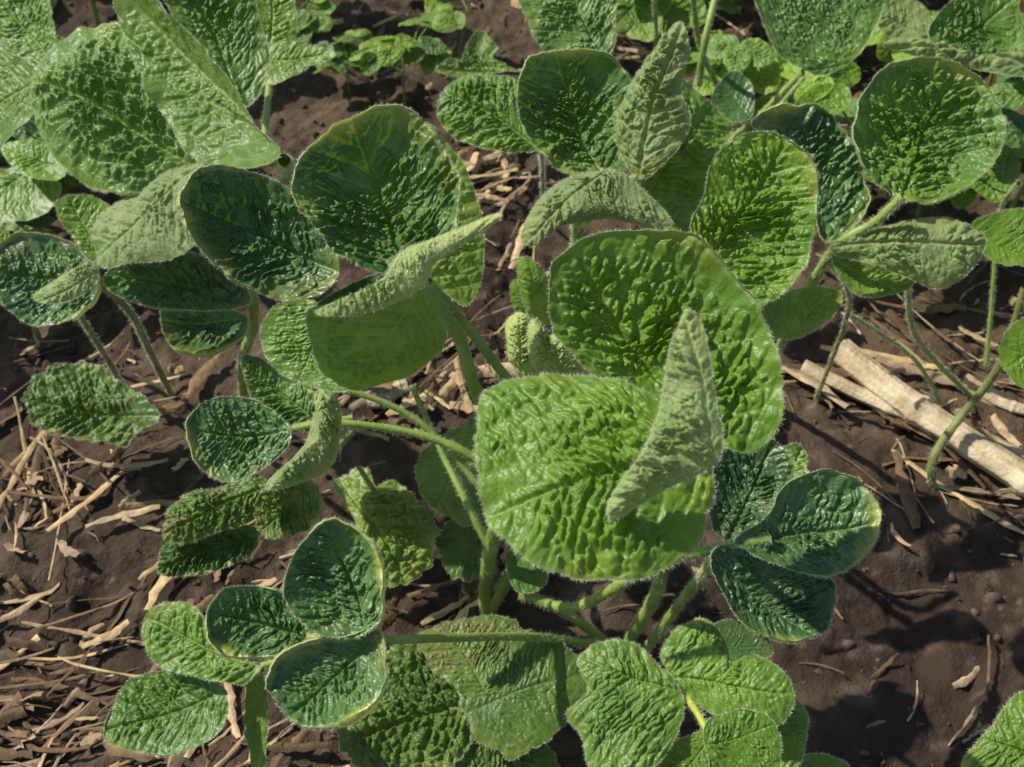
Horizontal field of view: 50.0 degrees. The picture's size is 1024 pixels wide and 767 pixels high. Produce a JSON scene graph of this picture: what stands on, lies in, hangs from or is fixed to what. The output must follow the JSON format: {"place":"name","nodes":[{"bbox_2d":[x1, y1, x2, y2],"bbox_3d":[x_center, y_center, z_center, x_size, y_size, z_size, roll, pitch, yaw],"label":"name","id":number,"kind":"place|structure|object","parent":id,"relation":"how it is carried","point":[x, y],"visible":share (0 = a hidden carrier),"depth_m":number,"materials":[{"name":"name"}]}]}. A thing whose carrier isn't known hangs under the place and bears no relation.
{"place":"outdoors","nodes":[
{"label":"outdoors","id":0,"kind":"place"},
{"bbox_2d":[0,0,1023,766],"bbox_3d":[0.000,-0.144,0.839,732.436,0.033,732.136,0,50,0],"label":"ground","id":1,"kind":"structure","parent":0,"point":[918,630],"depth_m":0.65,"materials":[{"name":"soil"}]},
{"bbox_2d":[0,126,54,241],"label":"soybean plant","id":2,"kind":"object","parent":1,"relation":"on","point":[36,224],"visible":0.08,"depth_m":0.73,"materials":[{"name":"green plant"}]},
{"bbox_2d":[0,111,82,196],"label":"soybean plant","id":3,"kind":"object","parent":1,"relation":"on","point":[27,130],"visible":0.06,"depth_m":0.71,"materials":[{"name":"green plant"}]},
{"bbox_2d":[50,0,56,7],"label":"soybean plant","id":4,"kind":"object","parent":1,"relation":"on","point":[53,3],"visible":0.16,"depth_m":0.75,"materials":[{"name":"green plant"}]},
{"bbox_2d":[54,24,66,43],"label":"soybean plant","id":5,"kind":"object","parent":1,"relation":"on","point":[58,38],"visible":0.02,"depth_m":0.74,"materials":[{"name":"green plant"}]},
{"bbox_2d":[90,0,100,25],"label":"soybean plant","id":6,"kind":"object","parent":1,"relation":"on","point":[95,12],"visible":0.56,"depth_m":0.97,"materials":[{"name":"green plant"}]},
{"bbox_2d":[0,0,336,447],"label":"soybean plant","id":7,"kind":"object","parent":1,"relation":"on","point":[141,105],"visible":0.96,"depth_m":0.52,"materials":[{"name":"green plant"}]},
{"bbox_2d":[294,0,335,44],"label":"soybean plant","id":8,"kind":"object","parent":1,"relation":"on","point":[315,17],"visible":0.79,"depth_m":0.90,"materials":[{"name":"green plant"}]},
{"bbox_2d":[313,28,373,94],"bbox_3d":[-0.140,-0.262,0.905,0.041,0.057,0.066,9,51,7],"label":"soybean plant","id":9,"kind":"object","parent":1,"relation":"on","point":[337,63],"visible":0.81,"depth_m":0.90,"materials":[{"name":"green plant"}]},
{"bbox_2d":[156,354,548,593],"bbox_3d":[-0.077,0.029,0.583,0.194,0.194,0.180,0,50,0],"label":"soybean plant","id":10,"kind":"object","parent":1,"relation":"on","point":[232,440],"visible":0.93,"depth_m":0.53,"materials":[{"name":"green plant"}]},
{"bbox_2d":[102,516,622,766],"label":"soybean plant","id":11,"kind":"object","parent":1,"relation":"on","point":[313,623],"visible":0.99,"depth_m":0.45,"materials":[{"name":"green plant"}]},
{"bbox_2d":[363,379,409,408],"bbox_3d":[-0.080,0.007,0.705,0.030,0.011,0.018,-22,53,-18],"label":"dry corn stalk","id":12,"kind":"object","parent":1,"relation":"on","point":[398,389],"visible":0.72,"depth_m":0.70,"materials":[{"name":"beige plant"}]},
{"bbox_2d":[347,10,457,106],"bbox_3d":[-0.086,-0.256,0.888,0.088,0.078,0.075,-16,52,-13],"label":"soybean plant","id":13,"kind":"object","parent":1,"relation":"on","point":[366,58],"visible":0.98,"depth_m":0.86,"materials":[{"name":"green plant"}]},
{"bbox_2d":[424,0,471,59],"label":"soybean plant","id":14,"kind":"object","parent":1,"relation":"on","point":[444,6],"visible":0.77,"depth_m":0.91,"materials":[{"name":"green plant"}]},
{"bbox_2d":[175,103,786,615],"bbox_3d":[-0.007,0.036,0.473,0.143,0.349,0.253,-34,58,-25],"label":"soybean plant","id":15,"kind":"object","parent":1,"relation":"on","point":[605,471],"visible":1,"depth_m":0.38,"materials":[{"name":"green plant"}]},
{"bbox_2d":[0,0,1023,766],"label":"soil clods","id":16,"kind":"object","parent":1,"relation":"on","point":[992,598],"visible":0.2,"depth_m":0.66,"materials":[{"name":"brown soil"}]},
{"bbox_2d":[0,0,1023,766],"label":"straw litter","id":17,"kind":"object","parent":1,"relation":"on","point":[16,704],"visible":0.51,"depth_m":0.66,"materials":[{"name":"beige plant"}]},
{"bbox_2d":[335,437,882,766],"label":"soybean plant","id":18,"kind":"object","parent":1,"relation":"on","point":[789,533],"visible":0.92,"depth_m":0.46,"materials":[{"name":"green plant"}]},
{"bbox_2d":[614,0,740,41],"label":"soybean plant","id":19,"kind":"object","parent":1,"relation":"on","point":[634,19],"visible":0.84,"depth_m":0.81,"materials":[{"name":"green plant"}]},
{"bbox_2d":[652,29,795,113],"bbox_3d":[0.162,-0.222,0.833,0.095,0.122,0.131,-25,54,-19],"label":"soybean plant","id":20,"kind":"object","parent":1,"relation":"on","point":[759,63],"visible":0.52,"depth_m":0.78,"materials":[{"name":"green plant"}]},
{"bbox_2d":[435,0,1023,489],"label":"soybean plant","id":21,"kind":"object","parent":1,"relation":"on","point":[753,210],"visible":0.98,"depth_m":0.52,"materials":[{"name":"green plant"}]},
{"bbox_2d":[780,61,873,182],"bbox_3d":[0.229,-0.153,0.774,0.120,0.125,0.141,15,52,13],"label":"soybean plant","id":22,"kind":"object","parent":1,"relation":"on","point":[849,75],"visible":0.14,"depth_m":0.75,"materials":[{"name":"green plant"}]},
{"bbox_2d":[868,10,939,61],"bbox_3d":[0.304,-0.248,0.852,0.098,0.126,0.136,11,51,9],"label":"soybean plant","id":23,"kind":"object","parent":1,"relation":"on","point":[879,38],"visible":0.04,"depth_m":0.81,"materials":[{"name":"green plant"}]},
{"bbox_2d":[797,689,1023,766],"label":"soybean plant","id":24,"kind":"object","parent":1,"relation":"on","point":[1000,742],"visible":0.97,"depth_m":0.40,"materials":[{"name":"green plant"}]},
{"bbox_2d":[800,359,1023,459],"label":"dry corn stalk","id":25,"kind":"object","parent":1,"relation":"on","point":[851,389],"visible":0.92,"depth_m":0.70,"materials":[{"name":"beige plant"}]},
{"bbox_2d":[830,339,1023,496],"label":"dry corn stalk","id":26,"kind":"object","parent":1,"relation":"on","point":[927,415],"visible":0.94,"depth_m":0.68,"materials":[{"name":"beige plant"}]},
{"bbox_2d":[914,107,1023,219],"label":"soybean plant","id":27,"kind":"object","parent":1,"relation":"on","point":[999,179],"visible":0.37,"depth_m":0.70,"materials":[{"name":"green plant"}]},
{"bbox_2d":[982,390,1023,415],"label":"dry corn stalk","id":28,"kind":"object","parent":1,"relation":"on","point":[1014,406],"visible":0.84,"depth_m":0.70,"materials":[{"name":"beige plant"}]},
{"bbox_2d":[987,0,1023,86],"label":"soybean plant","id":29,"kind":"object","parent":1,"relation":"on","point":[1001,78],"visible":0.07,"depth_m":0.82,"materials":[{"name":"green plant"}]},
{"bbox_2d":[989,30,1023,209],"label":"soybean plant","id":30,"kind":"object","parent":1,"relation":"on","point":[1008,95],"visible":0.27,"depth_m":0.78,"materials":[{"name":"green plant"}]}
]}

